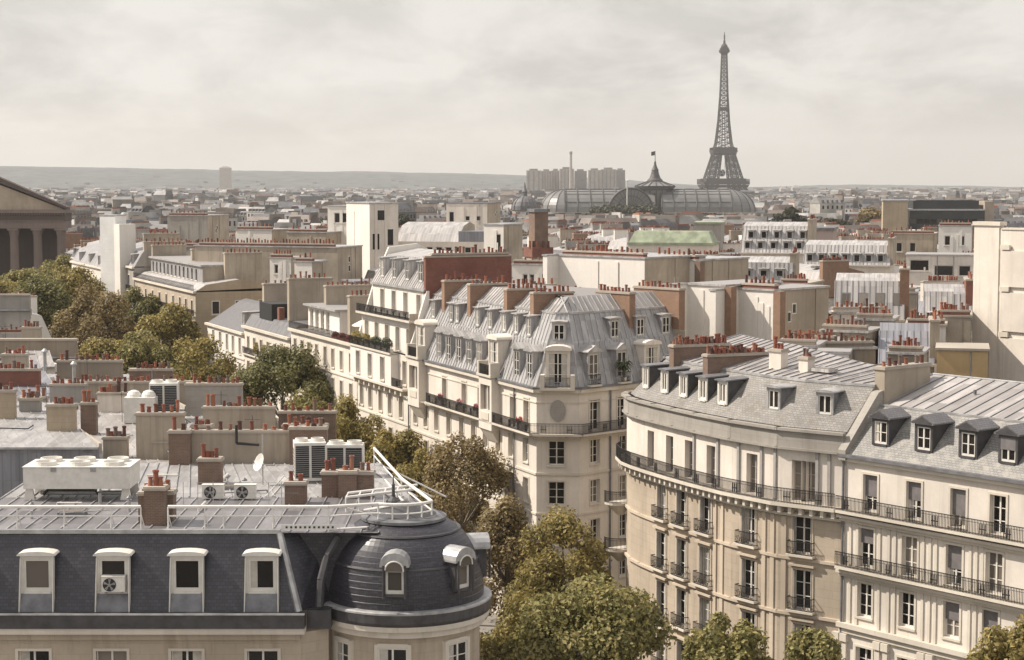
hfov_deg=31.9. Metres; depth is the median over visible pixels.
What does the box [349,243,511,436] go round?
tall house
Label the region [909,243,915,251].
window
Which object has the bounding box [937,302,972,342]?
beige wall house
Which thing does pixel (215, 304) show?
window
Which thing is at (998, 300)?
cream flank wall house
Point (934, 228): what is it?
haussmann house
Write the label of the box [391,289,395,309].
window
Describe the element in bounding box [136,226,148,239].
haussmann house
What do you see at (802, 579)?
window
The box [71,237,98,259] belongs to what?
haussmann house
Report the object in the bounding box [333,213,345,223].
window
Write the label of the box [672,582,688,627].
window
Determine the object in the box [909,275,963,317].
haussmann house
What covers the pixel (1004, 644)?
plane tree
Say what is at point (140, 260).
distant boulevard house
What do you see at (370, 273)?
haussmann house
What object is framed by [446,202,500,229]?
white house
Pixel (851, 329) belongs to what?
chimney stack
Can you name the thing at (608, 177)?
tower block
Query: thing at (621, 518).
window
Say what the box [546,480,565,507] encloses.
window
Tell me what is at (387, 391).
window
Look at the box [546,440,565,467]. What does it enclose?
window
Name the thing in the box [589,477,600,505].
window
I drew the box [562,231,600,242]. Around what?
haussmann house
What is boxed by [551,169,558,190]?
tower block
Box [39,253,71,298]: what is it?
plane tree
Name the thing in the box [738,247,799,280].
mansard house
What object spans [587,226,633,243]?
haussmann house
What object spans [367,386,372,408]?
window
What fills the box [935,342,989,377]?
ochre wall house
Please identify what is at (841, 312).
chimney stack
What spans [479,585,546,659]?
plane tree
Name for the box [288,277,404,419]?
terrace house
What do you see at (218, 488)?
air conditioner
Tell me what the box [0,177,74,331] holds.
temple
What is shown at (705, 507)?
window
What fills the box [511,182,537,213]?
slate dome
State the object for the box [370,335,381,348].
balcony shrub
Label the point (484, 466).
plane tree
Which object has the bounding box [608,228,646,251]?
haussmann house
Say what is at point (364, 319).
window
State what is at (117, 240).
clad tower
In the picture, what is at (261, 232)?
long white house
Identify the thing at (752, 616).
window
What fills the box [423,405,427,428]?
window
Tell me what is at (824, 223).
haussmann house
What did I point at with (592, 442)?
window
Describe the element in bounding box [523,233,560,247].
haussmann house
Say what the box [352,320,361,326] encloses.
parasol
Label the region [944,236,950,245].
window
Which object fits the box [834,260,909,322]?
mansard house
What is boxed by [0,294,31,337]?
zinc roofed house
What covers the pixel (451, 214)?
window
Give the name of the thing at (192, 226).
grey gable house
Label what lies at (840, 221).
tree
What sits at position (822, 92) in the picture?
sky
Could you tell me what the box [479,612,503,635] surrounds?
pavement
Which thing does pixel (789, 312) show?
window
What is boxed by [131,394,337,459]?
zinc roofed house
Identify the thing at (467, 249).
window
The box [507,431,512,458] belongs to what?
window
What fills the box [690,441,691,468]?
window
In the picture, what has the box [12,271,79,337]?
plane tree
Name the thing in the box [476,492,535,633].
plane tree
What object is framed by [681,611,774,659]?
plane tree
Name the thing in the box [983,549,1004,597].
window
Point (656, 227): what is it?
haussmann house
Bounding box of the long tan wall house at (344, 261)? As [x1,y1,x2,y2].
[193,238,362,297]
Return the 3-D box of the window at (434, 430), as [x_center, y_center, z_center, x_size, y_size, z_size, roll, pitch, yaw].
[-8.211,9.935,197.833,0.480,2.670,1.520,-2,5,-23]
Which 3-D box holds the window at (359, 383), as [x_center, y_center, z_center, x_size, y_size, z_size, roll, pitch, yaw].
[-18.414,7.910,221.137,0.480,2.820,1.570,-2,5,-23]
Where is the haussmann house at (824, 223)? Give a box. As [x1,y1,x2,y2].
[817,220,843,231]
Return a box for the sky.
[0,0,1023,186]
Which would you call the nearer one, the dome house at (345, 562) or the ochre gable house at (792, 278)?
the dome house at (345, 562)
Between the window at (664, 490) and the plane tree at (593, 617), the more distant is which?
the window at (664, 490)
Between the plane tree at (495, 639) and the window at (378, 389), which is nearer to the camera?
the plane tree at (495, 639)
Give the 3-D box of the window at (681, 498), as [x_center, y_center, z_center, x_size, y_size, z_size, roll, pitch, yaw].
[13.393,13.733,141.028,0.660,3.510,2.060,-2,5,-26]
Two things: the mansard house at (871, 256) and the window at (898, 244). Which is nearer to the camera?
the mansard house at (871, 256)
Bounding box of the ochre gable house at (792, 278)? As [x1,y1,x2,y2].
[780,272,824,284]
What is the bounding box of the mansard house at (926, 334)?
[878,307,940,372]
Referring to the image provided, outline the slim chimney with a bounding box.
[569,151,571,187]
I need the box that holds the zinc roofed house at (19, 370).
[0,345,88,409]
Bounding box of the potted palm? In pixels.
[615,359,633,381]
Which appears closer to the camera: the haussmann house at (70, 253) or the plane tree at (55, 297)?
the plane tree at (55, 297)
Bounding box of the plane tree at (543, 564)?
[504,504,612,604]
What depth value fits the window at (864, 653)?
127.03 m
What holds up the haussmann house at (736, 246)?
on the ground
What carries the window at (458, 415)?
in the corner house at (541, 360)
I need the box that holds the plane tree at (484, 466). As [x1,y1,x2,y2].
[421,430,511,576]
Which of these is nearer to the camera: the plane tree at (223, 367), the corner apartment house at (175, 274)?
the plane tree at (223, 367)
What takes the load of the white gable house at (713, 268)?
on the ground
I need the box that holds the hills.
[0,166,1023,188]
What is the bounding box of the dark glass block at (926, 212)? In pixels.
[907,199,993,234]
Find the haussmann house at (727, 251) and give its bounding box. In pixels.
[719,248,735,252]
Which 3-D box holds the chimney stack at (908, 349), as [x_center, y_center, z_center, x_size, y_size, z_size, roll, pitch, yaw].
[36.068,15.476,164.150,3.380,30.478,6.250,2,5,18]
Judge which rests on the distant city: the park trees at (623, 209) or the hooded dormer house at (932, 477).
the park trees at (623, 209)
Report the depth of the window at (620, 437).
177.27 m
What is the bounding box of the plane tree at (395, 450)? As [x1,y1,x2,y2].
[365,428,427,498]
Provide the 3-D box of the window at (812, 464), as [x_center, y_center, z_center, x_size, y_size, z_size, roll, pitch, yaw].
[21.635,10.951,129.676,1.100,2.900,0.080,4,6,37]
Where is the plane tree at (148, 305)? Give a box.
[116,285,160,333]
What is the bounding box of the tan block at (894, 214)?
[881,199,908,232]
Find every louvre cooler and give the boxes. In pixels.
[149,379,179,410]
[293,437,325,482]
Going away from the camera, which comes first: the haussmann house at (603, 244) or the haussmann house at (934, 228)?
the haussmann house at (603, 244)
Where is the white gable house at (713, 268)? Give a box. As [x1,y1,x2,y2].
[658,247,749,281]
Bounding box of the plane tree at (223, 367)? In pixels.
[171,334,240,381]
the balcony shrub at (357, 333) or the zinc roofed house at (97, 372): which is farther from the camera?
the balcony shrub at (357, 333)
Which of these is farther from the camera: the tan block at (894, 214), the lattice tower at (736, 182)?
the lattice tower at (736, 182)
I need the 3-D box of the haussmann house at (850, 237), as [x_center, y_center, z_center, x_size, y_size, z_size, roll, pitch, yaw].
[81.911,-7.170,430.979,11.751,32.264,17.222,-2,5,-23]
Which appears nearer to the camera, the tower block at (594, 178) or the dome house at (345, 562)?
the dome house at (345, 562)
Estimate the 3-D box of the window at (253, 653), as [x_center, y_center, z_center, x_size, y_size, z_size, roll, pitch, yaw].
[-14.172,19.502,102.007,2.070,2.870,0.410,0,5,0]
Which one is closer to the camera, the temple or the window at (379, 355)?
the window at (379, 355)
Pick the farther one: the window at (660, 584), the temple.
the temple
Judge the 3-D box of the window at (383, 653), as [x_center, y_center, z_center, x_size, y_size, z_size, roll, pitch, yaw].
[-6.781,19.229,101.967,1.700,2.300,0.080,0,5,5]
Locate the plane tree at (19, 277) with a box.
[0,267,56,320]
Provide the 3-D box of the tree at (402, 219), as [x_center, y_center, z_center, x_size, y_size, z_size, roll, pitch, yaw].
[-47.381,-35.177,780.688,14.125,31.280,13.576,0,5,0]
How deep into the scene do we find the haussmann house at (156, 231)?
586.32 m
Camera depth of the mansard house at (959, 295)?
208.69 m
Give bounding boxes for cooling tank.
[124,390,157,423]
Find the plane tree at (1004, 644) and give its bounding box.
[964,614,1023,659]
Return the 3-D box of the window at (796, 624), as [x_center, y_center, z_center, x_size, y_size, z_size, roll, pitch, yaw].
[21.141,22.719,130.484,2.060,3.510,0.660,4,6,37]
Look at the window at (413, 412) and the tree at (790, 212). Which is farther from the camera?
the tree at (790, 212)
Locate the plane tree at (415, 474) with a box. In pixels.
[391,447,459,509]
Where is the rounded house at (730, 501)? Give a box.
[604,333,931,659]
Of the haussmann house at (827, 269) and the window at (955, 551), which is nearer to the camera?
the window at (955, 551)
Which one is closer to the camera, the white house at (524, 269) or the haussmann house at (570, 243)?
the white house at (524, 269)
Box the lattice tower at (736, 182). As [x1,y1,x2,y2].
[697,32,749,190]
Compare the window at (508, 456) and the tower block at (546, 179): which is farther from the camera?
the tower block at (546, 179)
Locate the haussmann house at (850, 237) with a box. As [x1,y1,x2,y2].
[839,233,885,240]
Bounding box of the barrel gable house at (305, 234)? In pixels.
[286,225,341,244]
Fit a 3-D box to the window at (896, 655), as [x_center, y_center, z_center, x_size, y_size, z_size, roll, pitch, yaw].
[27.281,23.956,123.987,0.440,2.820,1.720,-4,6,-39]
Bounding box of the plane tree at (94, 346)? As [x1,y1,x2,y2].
[78,336,149,370]
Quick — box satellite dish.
[253,434,263,484]
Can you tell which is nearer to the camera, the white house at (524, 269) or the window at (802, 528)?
the window at (802, 528)
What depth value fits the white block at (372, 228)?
331.09 m
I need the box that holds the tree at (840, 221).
[819,217,851,224]
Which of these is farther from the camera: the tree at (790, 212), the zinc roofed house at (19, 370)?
the tree at (790, 212)
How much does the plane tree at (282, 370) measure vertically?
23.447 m
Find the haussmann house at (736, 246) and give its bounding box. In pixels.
[723,240,740,251]
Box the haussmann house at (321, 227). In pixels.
[315,225,327,228]
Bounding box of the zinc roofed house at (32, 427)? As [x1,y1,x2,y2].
[0,382,101,497]
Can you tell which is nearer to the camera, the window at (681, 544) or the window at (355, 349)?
the window at (681, 544)
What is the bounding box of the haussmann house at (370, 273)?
[364,262,379,278]
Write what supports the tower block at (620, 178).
on the ground
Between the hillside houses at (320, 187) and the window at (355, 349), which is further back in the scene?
the hillside houses at (320, 187)
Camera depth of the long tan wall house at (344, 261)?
313.19 m
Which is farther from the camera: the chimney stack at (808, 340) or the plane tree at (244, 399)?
the plane tree at (244, 399)
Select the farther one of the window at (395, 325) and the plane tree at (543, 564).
the window at (395, 325)
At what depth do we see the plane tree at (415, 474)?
187.98 m
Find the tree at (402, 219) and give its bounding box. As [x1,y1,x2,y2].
[398,213,414,225]
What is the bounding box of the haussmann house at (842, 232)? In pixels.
[837,229,849,235]
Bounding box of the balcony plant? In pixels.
[253,342,257,356]
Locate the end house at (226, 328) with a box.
[204,277,299,372]
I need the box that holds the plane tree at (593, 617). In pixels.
[501,570,677,659]
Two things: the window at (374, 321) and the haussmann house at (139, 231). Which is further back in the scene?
the haussmann house at (139, 231)
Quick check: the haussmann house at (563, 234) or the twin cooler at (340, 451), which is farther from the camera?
the haussmann house at (563, 234)
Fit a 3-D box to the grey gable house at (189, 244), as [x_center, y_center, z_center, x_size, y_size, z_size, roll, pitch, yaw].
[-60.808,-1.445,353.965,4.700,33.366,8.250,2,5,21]
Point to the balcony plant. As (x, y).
(255, 346)
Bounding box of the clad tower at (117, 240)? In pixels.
[99,214,135,339]
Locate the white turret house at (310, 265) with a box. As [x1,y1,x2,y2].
[293,253,327,277]
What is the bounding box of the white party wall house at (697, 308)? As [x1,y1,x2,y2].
[657,279,782,340]
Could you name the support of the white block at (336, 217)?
on the ground
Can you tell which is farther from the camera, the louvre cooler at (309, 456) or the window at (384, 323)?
the window at (384, 323)
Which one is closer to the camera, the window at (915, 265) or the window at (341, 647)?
the window at (341, 647)
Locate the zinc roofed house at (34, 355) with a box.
[11,350,56,373]
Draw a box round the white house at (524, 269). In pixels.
[511,257,542,283]
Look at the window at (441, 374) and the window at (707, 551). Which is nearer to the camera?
the window at (707, 551)
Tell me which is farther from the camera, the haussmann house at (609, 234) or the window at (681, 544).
the haussmann house at (609, 234)
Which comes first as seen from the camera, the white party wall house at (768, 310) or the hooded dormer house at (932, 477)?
the hooded dormer house at (932, 477)
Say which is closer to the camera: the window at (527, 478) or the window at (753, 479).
the window at (753, 479)
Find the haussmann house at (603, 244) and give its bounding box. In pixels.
[597,241,608,248]
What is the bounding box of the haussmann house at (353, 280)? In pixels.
[341,279,371,284]
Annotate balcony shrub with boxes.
[351,329,360,344]
[361,333,370,345]
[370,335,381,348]
[381,337,392,352]
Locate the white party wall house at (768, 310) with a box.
[709,275,829,341]
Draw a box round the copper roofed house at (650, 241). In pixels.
[627,230,720,253]
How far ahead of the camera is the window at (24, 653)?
102.10 m
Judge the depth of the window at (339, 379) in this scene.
228.96 m
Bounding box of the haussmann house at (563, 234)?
[549,227,575,242]
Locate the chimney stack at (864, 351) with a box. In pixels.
[817,332,877,364]
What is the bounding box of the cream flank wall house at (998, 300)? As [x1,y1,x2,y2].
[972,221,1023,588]
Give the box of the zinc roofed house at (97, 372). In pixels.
[47,350,197,410]
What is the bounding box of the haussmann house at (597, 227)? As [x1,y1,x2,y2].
[579,221,622,232]
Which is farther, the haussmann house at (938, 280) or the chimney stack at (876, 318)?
the haussmann house at (938, 280)
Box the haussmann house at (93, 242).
[84,236,99,246]
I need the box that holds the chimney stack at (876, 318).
[854,304,899,325]
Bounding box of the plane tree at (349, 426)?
[331,393,385,461]
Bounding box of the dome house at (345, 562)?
[0,416,491,659]
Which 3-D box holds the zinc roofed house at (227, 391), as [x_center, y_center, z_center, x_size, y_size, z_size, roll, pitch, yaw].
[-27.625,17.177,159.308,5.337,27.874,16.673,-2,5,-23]
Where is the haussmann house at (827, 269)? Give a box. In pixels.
[799,255,863,307]
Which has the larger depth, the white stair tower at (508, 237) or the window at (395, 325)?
the white stair tower at (508, 237)
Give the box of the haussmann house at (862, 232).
[850,227,888,235]
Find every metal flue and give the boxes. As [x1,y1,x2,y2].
[41,349,47,372]
[70,361,76,382]
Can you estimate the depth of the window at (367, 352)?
215.46 m
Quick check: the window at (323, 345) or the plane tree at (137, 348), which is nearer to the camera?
the window at (323, 345)
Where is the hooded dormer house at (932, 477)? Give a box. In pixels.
[832,354,1023,659]
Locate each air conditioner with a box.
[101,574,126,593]
[202,483,224,499]
[234,483,256,499]
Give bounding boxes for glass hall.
[542,151,756,214]
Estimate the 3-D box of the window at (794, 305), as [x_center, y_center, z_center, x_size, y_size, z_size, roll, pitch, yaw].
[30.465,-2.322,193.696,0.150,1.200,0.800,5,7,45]
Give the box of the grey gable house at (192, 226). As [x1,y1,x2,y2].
[166,209,229,242]
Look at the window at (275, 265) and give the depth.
299.86 m
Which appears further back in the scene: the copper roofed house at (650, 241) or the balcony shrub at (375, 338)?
the copper roofed house at (650, 241)
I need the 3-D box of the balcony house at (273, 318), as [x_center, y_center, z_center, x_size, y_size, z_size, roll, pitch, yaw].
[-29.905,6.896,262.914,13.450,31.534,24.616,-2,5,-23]
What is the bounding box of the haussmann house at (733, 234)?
[724,227,742,242]
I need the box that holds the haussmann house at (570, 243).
[553,237,597,253]
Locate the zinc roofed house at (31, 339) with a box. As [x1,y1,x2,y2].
[0,319,78,373]
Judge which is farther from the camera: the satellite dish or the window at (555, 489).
the window at (555, 489)
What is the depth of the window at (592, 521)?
175.47 m
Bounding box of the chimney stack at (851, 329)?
[819,315,879,363]
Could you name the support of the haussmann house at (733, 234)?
on the ground
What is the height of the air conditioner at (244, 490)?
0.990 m
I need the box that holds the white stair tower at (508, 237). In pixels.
[483,223,523,282]
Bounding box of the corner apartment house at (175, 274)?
[132,240,262,379]
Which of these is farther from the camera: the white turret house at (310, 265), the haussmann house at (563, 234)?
the haussmann house at (563, 234)
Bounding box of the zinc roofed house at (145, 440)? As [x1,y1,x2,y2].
[77,381,186,462]
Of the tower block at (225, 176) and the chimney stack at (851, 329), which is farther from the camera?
the tower block at (225, 176)
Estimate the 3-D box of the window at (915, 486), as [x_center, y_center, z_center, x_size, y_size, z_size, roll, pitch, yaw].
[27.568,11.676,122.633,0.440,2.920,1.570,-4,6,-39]
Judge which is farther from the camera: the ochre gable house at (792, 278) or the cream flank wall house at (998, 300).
the ochre gable house at (792, 278)
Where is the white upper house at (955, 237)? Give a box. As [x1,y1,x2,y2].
[938,219,973,252]
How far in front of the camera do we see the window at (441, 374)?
195.79 m
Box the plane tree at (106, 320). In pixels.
[47,282,137,354]
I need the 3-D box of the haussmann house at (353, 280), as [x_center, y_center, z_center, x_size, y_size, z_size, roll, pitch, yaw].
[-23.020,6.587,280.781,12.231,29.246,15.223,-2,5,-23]
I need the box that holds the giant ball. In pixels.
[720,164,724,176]
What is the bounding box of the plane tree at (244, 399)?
[225,376,263,404]
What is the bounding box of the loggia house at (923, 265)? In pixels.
[905,252,973,285]
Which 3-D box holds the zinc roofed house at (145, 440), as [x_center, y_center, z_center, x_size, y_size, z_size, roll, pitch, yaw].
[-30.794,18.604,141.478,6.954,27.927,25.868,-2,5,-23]
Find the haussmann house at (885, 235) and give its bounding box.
[865,231,892,240]
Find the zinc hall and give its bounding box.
[398,222,483,252]
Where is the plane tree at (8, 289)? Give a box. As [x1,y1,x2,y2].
[0,279,16,293]
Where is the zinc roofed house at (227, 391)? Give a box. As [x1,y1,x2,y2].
[184,374,243,415]
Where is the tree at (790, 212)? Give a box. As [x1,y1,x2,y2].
[767,206,807,221]
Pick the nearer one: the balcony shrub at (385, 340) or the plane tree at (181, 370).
the balcony shrub at (385, 340)
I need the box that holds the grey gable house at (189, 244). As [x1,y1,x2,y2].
[185,239,201,255]
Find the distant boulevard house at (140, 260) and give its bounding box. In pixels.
[125,230,185,308]
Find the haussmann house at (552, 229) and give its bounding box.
[548,225,568,232]
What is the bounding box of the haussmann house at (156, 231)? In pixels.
[149,229,165,232]
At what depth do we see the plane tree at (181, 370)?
240.23 m
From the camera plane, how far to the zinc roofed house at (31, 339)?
184.79 m
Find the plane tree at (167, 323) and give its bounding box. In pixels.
[134,302,207,376]
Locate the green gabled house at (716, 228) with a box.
[693,221,725,249]
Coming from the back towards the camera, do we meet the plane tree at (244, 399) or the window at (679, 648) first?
the plane tree at (244, 399)
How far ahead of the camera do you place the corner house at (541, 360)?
178.15 m
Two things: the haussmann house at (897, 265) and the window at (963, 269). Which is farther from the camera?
the haussmann house at (897, 265)
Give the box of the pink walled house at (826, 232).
[817,226,838,239]
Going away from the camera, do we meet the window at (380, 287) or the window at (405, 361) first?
the window at (405, 361)
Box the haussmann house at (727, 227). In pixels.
[694,222,733,234]
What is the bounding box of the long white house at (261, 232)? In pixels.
[235,222,295,242]
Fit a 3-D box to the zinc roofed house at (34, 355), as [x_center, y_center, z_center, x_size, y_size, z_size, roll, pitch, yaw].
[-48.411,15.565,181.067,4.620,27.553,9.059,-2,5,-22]
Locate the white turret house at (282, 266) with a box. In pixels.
[268,249,308,282]
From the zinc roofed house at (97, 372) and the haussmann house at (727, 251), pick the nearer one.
the zinc roofed house at (97, 372)
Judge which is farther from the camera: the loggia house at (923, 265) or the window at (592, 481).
the loggia house at (923, 265)
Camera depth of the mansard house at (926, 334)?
175.12 m
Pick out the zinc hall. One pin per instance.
(445, 236)
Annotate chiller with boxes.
[22,456,140,499]
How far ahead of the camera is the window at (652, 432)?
146.03 m
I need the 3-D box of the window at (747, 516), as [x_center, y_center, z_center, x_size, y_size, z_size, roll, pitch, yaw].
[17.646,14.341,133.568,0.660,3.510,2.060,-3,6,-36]
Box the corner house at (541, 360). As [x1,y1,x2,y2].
[404,271,685,614]
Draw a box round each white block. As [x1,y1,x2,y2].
[327,205,346,244]
[345,202,398,278]
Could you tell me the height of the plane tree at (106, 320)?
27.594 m
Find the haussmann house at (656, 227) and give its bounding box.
[637,225,668,230]
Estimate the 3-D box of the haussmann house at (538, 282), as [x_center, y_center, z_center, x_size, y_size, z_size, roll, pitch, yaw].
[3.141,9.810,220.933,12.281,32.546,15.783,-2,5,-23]
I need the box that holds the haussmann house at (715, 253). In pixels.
[690,250,719,255]
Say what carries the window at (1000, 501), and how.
in the hooded dormer house at (932, 477)
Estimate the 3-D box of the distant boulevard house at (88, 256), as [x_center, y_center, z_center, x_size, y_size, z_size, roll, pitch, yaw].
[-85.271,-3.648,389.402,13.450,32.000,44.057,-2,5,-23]
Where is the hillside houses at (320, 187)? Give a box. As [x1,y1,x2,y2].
[83,180,808,189]
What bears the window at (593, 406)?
in the corner house at (541, 360)
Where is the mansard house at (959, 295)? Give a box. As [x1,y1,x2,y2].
[953,286,972,342]
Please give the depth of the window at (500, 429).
181.92 m
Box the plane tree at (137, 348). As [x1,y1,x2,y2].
[99,327,183,374]
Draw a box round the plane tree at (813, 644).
[783,626,845,659]
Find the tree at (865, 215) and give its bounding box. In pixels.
[854,207,881,222]
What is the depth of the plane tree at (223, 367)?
263.52 m
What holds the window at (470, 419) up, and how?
in the corner house at (541, 360)
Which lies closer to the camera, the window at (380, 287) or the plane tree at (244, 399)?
the window at (380, 287)
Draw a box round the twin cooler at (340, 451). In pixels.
[326,439,364,468]
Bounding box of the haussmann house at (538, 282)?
[512,277,576,286]
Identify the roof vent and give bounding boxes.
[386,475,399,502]
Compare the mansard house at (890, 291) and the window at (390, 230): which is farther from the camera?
the window at (390, 230)
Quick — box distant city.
[25,186,1023,239]
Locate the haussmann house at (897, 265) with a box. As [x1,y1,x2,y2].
[895,260,902,272]
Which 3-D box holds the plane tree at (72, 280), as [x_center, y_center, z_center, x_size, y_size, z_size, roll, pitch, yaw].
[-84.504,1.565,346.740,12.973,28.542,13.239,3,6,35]
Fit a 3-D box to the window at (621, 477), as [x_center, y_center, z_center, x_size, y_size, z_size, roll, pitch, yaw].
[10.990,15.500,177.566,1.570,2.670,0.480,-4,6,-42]
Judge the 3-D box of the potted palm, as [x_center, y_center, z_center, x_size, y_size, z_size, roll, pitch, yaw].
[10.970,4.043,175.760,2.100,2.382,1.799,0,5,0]
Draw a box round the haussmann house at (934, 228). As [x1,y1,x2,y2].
[909,225,938,231]
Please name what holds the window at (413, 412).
in the corner house at (541, 360)
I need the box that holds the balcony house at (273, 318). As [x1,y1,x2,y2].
[241,271,333,428]
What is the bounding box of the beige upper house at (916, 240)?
[891,226,937,263]
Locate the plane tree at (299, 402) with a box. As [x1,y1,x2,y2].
[285,387,327,409]
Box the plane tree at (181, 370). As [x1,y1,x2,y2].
[166,363,202,381]
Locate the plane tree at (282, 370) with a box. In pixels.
[230,342,333,415]
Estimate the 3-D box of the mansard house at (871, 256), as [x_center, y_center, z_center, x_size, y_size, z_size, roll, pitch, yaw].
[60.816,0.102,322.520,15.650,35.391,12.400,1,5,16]
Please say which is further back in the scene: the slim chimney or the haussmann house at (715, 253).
the slim chimney
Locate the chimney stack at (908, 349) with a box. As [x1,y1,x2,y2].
[886,335,929,364]
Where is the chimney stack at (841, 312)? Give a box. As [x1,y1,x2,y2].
[828,298,890,323]
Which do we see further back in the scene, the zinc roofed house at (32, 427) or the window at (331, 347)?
the window at (331, 347)
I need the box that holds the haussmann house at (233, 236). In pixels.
[229,233,235,241]
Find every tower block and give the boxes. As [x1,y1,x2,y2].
[219,166,231,188]
[526,169,541,190]
[541,169,551,191]
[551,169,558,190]
[559,167,573,188]
[574,169,586,188]
[588,168,600,188]
[600,168,615,188]
[616,168,624,188]
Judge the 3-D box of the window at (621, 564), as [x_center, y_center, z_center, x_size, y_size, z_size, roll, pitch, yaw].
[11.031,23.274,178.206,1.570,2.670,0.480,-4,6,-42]
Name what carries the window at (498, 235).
in the white stair tower at (508, 237)
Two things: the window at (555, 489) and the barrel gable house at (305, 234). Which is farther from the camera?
the barrel gable house at (305, 234)
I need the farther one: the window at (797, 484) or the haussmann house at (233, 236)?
the haussmann house at (233, 236)
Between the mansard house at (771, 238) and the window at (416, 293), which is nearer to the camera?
the window at (416, 293)
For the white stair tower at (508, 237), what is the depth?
299.29 m
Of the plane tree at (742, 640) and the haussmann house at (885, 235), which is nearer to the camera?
the plane tree at (742, 640)
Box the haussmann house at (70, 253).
[65,242,80,260]
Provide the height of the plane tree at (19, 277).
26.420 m
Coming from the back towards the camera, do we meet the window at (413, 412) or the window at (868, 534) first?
the window at (413, 412)
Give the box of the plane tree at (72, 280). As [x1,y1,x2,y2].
[49,264,107,337]
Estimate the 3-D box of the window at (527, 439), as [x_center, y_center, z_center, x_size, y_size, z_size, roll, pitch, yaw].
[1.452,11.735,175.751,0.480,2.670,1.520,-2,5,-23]
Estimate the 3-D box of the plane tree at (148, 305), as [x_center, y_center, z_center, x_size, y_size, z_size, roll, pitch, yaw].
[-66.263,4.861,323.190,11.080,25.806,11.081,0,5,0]
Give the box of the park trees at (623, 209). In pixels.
[584,204,721,215]
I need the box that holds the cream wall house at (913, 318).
[905,309,947,372]
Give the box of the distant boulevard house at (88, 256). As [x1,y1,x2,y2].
[70,240,139,340]
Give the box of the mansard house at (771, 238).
[740,214,816,263]
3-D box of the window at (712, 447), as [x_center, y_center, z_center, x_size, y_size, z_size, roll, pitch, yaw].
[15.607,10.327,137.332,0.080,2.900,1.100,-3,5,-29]
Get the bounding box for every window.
[15,648,51,659]
[93,648,129,659]
[168,648,204,659]
[211,301,219,315]
[238,336,240,355]
[244,648,280,659]
[273,264,277,274]
[315,310,318,329]
[323,345,326,366]
[330,347,334,368]
[331,376,334,397]
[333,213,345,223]
[336,640,347,659]
[339,349,342,371]
[339,379,342,395]
[355,349,359,374]
[359,383,363,405]
[364,319,368,333]
[367,352,371,377]
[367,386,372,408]
[372,233,379,249]
[374,321,378,340]
[377,210,384,220]
[378,389,382,412]
[378,648,406,659]
[379,355,384,381]
[380,287,384,311]
[384,323,388,342]
[387,391,391,415]
[388,228,393,245]
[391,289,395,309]
[395,325,399,351]
[398,394,402,419]
[402,360,406,386]
[403,291,407,314]
[412,412,417,425]
[416,293,420,313]
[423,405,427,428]
[423,438,428,459]
[433,408,438,432]
[441,374,446,397]
[445,412,450,436]
[448,640,466,659]
[449,212,453,221]
[458,415,463,438]
[461,380,466,403]
[465,247,470,252]
[470,419,475,443]
[495,429,500,454]
[497,234,500,251]
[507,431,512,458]
[508,469,512,495]
[509,392,515,417]
[521,436,528,463]
[522,475,528,503]
[523,274,527,283]
[523,396,529,430]
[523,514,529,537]
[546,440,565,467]
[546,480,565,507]
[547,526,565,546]
[589,398,601,431]
[589,437,600,465]
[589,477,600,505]
[589,516,600,541]
[616,395,626,428]
[618,434,626,448]
[618,473,626,499]
[618,512,625,539]
[618,558,625,578]
[652,432,653,460]
[652,525,667,569]
[652,574,667,617]
[655,627,666,659]
[656,484,667,518]
[671,436,672,471]
[672,532,688,577]
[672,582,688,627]
[673,634,686,659]
[675,489,687,525]
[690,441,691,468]
[694,539,712,586]
[694,590,711,634]
[698,496,712,533]
[711,446,714,474]
[736,551,757,599]
[736,604,757,648]
[739,499,756,545]
[750,454,756,492]
[788,311,790,322]
[788,562,814,610]
[788,616,814,659]
[790,508,813,554]
[792,303,796,313]
[794,460,809,499]
[804,461,814,501]
[854,580,873,621]
[854,643,872,659]
[856,525,875,570]
[860,471,879,514]
[895,654,915,659]
[896,242,902,252]
[896,588,915,631]
[899,533,919,579]
[904,478,923,522]
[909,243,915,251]
[909,260,929,271]
[934,265,952,276]
[940,598,961,642]
[943,541,963,589]
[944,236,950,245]
[947,485,967,530]
[958,265,970,276]
[978,607,1000,647]
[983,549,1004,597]
[987,491,1008,537]
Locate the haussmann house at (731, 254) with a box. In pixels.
[719,252,740,255]
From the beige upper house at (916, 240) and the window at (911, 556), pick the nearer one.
the window at (911, 556)
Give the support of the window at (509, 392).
in the corner house at (541, 360)
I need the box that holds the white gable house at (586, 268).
[542,244,706,290]
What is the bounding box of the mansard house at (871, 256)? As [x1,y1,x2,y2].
[803,232,896,272]
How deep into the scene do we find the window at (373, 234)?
330.14 m
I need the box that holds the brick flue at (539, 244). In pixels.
[524,209,552,259]
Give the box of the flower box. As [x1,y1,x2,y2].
[515,416,522,429]
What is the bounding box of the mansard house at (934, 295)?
[923,271,972,315]
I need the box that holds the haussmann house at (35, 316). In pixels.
[0,291,51,337]
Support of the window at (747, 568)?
in the rounded house at (730, 501)
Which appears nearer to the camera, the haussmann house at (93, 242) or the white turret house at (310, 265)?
the white turret house at (310, 265)
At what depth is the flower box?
175.56 m
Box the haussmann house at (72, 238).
[65,229,87,252]
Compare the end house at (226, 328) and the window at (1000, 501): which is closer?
the window at (1000, 501)
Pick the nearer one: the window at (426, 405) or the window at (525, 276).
the window at (426, 405)

